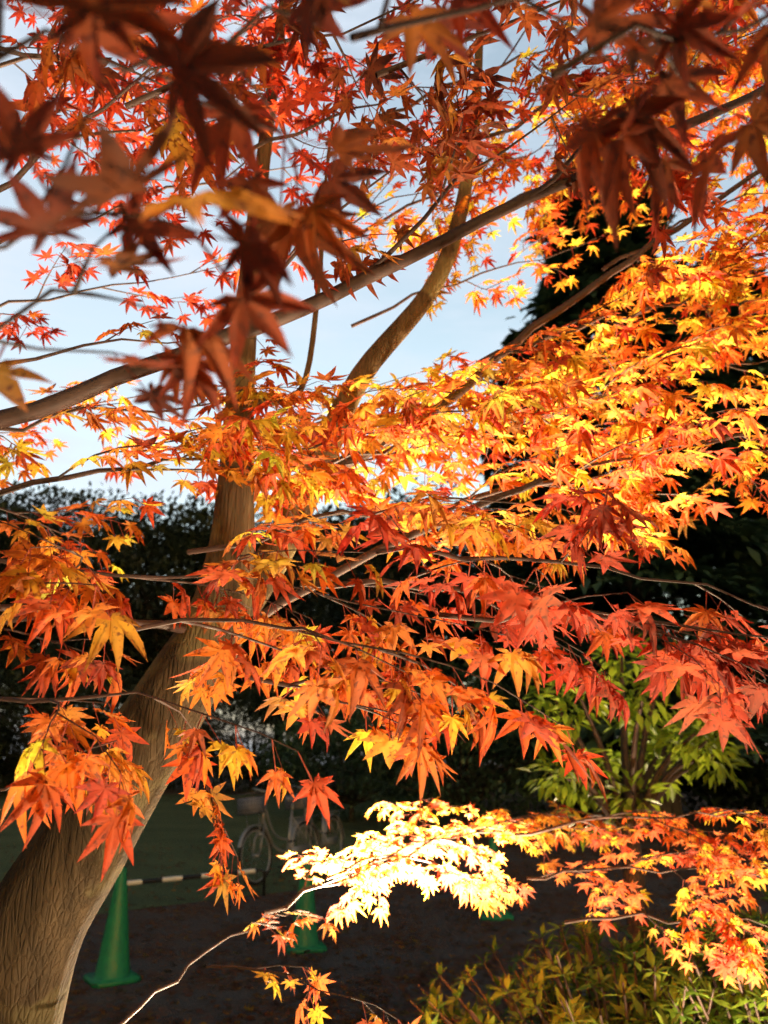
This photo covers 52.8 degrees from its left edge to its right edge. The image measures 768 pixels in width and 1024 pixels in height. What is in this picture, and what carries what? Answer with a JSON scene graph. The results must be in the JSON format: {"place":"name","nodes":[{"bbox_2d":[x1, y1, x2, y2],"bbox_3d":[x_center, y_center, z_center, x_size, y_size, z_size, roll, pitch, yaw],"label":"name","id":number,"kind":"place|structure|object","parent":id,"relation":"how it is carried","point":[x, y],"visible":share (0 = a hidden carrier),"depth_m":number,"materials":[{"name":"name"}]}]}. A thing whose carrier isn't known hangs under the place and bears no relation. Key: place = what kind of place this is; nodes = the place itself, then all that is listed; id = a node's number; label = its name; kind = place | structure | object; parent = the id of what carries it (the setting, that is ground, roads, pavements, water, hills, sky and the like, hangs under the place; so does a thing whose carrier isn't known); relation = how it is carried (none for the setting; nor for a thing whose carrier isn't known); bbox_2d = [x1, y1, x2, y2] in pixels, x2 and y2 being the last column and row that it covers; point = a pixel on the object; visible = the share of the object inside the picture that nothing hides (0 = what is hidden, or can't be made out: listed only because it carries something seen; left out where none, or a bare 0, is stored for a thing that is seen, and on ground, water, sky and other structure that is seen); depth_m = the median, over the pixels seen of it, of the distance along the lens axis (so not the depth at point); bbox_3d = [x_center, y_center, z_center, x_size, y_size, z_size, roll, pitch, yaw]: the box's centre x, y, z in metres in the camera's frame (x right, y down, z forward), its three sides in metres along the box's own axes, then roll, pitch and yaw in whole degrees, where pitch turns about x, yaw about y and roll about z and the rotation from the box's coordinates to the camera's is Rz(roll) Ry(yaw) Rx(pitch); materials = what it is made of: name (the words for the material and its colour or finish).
{"place":"outdoors","nodes":[
{"label":"outdoors","id":0,"kind":"place"},
{"bbox_2d":[0,794,451,913],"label":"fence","id":1,"kind":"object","parent":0,"point":[170,823],"depth_m":14.16,"materials":[{"name":"green"}]},
{"bbox_2d":[0,652,52,768],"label":"shrub","id":2,"kind":"object","parent":1,"relation":"on","point":[11,733],"visible":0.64,"depth_m":34.22,"materials":[{"name":"green plant"}]},
{"bbox_2d":[233,786,320,885],"bbox_3d":[-1.322,4.128,9.987,0.636,1.127,1.787,-16,-23,24],"label":"bicycle","id":3,"kind":"object","parent":1,"relation":"on","point":[251,805],"visible":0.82,"depth_m":9.69,"materials":[{"name":"grey metal"}]},
{"bbox_2d":[281,783,344,868],"bbox_3d":[-0.953,4.492,11.108,0.636,1.127,1.787,-12,-21,17],"label":"bicycle","id":4,"kind":"object","parent":1,"relation":"on","point":[325,840],"visible":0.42,"depth_m":11.09,"materials":[{"name":"grey metal"}]},
{"bbox_2d":[255,706,441,821],"bbox_3d":[-0.824,6.501,20.032,5.067,2.945,5.202,0,-18,0],"label":"evergreen hedge","id":5,"kind":"object","parent":1,"relation":"on","point":[292,765],"visible":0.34,"depth_m":19.40,"materials":[{"name":"green plant"}]},
{"bbox_2d":[286,476,515,807],"bbox_3d":[1.810,4.302,26.705,10.726,11.131,10.375,12,-21,-32],"label":"tree","id":6,"kind":"object","parent":1,"relation":"on","point":[384,615],"visible":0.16,"depth_m":25.27,"materials":[{"name":"green plant"}]},
{"bbox_2d":[0,765,767,1023],"bbox_3d":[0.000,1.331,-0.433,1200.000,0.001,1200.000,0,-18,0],"label":"ground","id":7,"kind":"structure","parent":0,"point":[178,951],"depth_m":6.54,"materials":[{"name":"brown soil"}]},
{"bbox_2d":[0,688,93,793],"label":"shrub","id":8,"kind":"object","parent":7,"relation":"on","point":[7,771],"visible":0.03,"depth_m":38.25,"materials":[{"name":"green plant"}]},
{"bbox_2d":[0,480,99,684],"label":"woods tree","id":9,"kind":"object","parent":7,"relation":"on","point":[19,508],"visible":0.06,"depth_m":47.28,"materials":[{"name":"green plant"}]},
{"bbox_2d":[0,639,140,794],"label":"shrub","id":10,"kind":"object","parent":7,"relation":"on","point":[102,719],"visible":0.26,"depth_m":34.14,"materials":[{"name":"green plant"}]},
{"bbox_2d":[0,477,195,714],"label":"woods tree","id":11,"kind":"object","parent":7,"relation":"on","point":[77,498],"visible":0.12,"depth_m":49.83,"materials":[{"name":"green plant"}]},
{"bbox_2d":[83,867,140,987],"bbox_3d":[-1.849,2.845,5.362,0.320,0.702,0.320,12,-21,-32],"label":"traffic cone","id":12,"kind":"object","parent":7,"relation":"on","point":[113,966],"visible":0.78,"depth_m":5.26,"materials":[{"name":"green plastic"}]},
{"bbox_2d":[54,699,227,789],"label":"shrub","id":13,"kind":"object","parent":7,"relation":"on","point":[170,785],"visible":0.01,"depth_m":42.54,"materials":[{"name":"green plant"}]},
{"bbox_2d":[20,490,302,787],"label":"woods tree","id":14,"kind":"object","parent":7,"relation":"on","point":[173,531],"visible":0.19,"depth_m":45.11,"materials":[{"name":"green plant"}]},
{"bbox_2d":[177,679,350,792],"bbox_3d":[-6.707,11.735,40.478,11.021,5.832,10.056,-12,-21,32],"label":"shrub","id":15,"kind":"object","parent":7,"relation":"on","point":[252,721],"visible":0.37,"depth_m":38.63,"materials":[{"name":"green plant"}]},
{"bbox_2d":[262,870,266,895],"bbox_3d":[-1.343,4.155,8.663,0.060,0.250,0.057,0,-18,0],"label":"post","id":16,"kind":"object","parent":7,"relation":"on","point":[264,872],"visible":1,"depth_m":8.65,"materials":[{"name":"grey metal"}]},
{"bbox_2d":[113,868,263,886],"bbox_3d":[-2.117,3.827,8.090,1.981,0.046,0.094,14,-23,-38],"label":"cone bar","id":17,"kind":"object","parent":16,"relation":"on","point":[173,878],"visible":0.63,"depth_m":8.06,"materials":[{"name":"grey plastic"}]},
{"bbox_2d":[143,500,388,761],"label":"woods tree","id":18,"kind":"object","parent":7,"relation":"on","point":[191,580],"visible":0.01,"depth_m":49.95,"materials":[{"name":"green plant"}]},
{"bbox_2d":[284,852,327,953],"bbox_3d":[-0.633,3.134,6.252,0.320,0.702,0.320,5,-19,-16],"label":"traffic cone","id":19,"kind":"object","parent":7,"relation":"on","point":[306,937],"visible":0.7,"depth_m":6.14,"materials":[{"name":"green plastic"}]},
{"bbox_2d":[231,493,474,788],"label":"woods tree","id":20,"kind":"object","parent":7,"relation":"on","point":[294,604],"visible":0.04,"depth_m":43.67,"materials":[{"name":"green plant"}]},
{"bbox_2d":[268,687,458,794],"bbox_3d":[-0.382,10.575,36.300,9.627,5.505,9.147,6,-19,-18],"label":"shrub","id":21,"kind":"object","parent":7,"relation":"on","point":[320,708],"visible":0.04,"depth_m":35.21,"materials":[{"name":"green plant"}]},
{"bbox_2d":[0,0,767,1023],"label":"maple tree","id":22,"kind":"object","parent":7,"relation":"on","point":[100,800],"visible":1,"depth_m":1.09,"materials":[{"name":"orange plant"}]},
{"bbox_2d":[0,842,767,1023],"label":"fallen leaves","id":23,"kind":"object","parent":7,"relation":"on","point":[256,994],"visible":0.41,"depth_m":5.95,"materials":[{"name":"brown plant"}]},
{"bbox_2d":[306,654,619,832],"bbox_3d":[1.620,4.938,16.804,6.232,3.799,6.505,-14,-23,36],"label":"evergreen hedge","id":24,"kind":"object","parent":7,"relation":"on","point":[467,789],"visible":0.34,"depth_m":15.91,"materials":[{"name":"green plant"}]},
{"bbox_2d":[478,838,513,920],"bbox_3d":[1.068,3.541,7.503,0.320,0.702,0.320,0,-18,0],"label":"traffic cone","id":25,"kind":"object","parent":7,"relation":"on","point":[507,914],"visible":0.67,"depth_m":7.36,"materials":[{"name":"green plastic"}]},
{"bbox_2d":[386,511,687,814],"bbox_3d":[5.101,4.447,23.905,10.062,9.130,9.431,0,-18,0],"label":"tree","id":26,"kind":"object","parent":7,"relation":"on","point":[461,633],"visible":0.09,"depth_m":22.86,"materials":[{"name":"green plant"}]},
{"bbox_2d":[415,319,685,806],"bbox_3d":[6.225,0.915,29.008,10.653,19.013,9.878,0,-18,0],"label":"cedar","id":27,"kind":"object","parent":7,"relation":"on","point":[508,339],"visible":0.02,"depth_m":30.05,"materials":[{"name":"green plant"}]},
{"bbox_2d":[410,916,767,1023],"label":"gold shrub","id":28,"kind":"object","parent":7,"relation":"on","point":[570,1007],"visible":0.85,"depth_m":2.67,"materials":[{"name":"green plant"}]},
{"bbox_2d":[424,154,767,836],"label":"cedar","id":29,"kind":"object","parent":7,"relation":"on","point":[710,546],"visible":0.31,"depth_m":16.84,"materials":[{"name":"green plant"}]},
{"bbox_2d":[509,682,738,813],"bbox_3d":[7.047,6.902,23.174,7.408,4.306,7.739,0,-18,0],"label":"shrub","id":30,"kind":"object","parent":7,"relation":"on","point":[615,748],"visible":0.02,"depth_m":21.50,"materials":[{"name":"green plant"}]},
{"bbox_2d":[515,633,767,1002],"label":"lime tree","id":31,"kind":"object","parent":7,"relation":"on","point":[640,794],"visible":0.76,"depth_m":3.39,"materials":[{"name":"green plant"}]},
{"bbox_2d":[590,888,767,1023],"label":"gold shrub","id":32,"kind":"object","parent":7,"relation":"on","point":[747,1008],"visible":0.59,"depth_m":2.52,"materials":[{"name":"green plant"}]},
{"bbox_2d":[649,244,767,777],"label":"cedar","id":33,"kind":"object","parent":7,"relation":"on","point":[762,420],"visible":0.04,"depth_m":22.98,"materials":[{"name":"green plant"}]},
{"bbox_2d":[672,668,767,818],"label":"shrub","id":34,"kind":"object","parent":7,"relation":"on","point":[744,776],"visible":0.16,"depth_m":19.38,"materials":[{"name":"green plant"}]},
{"bbox_2d":[0,0,767,764],"label":"sky","id":35,"kind":"structure","parent":0,"point":[456,326],"materials":[{"name":"blue"}]}
]}

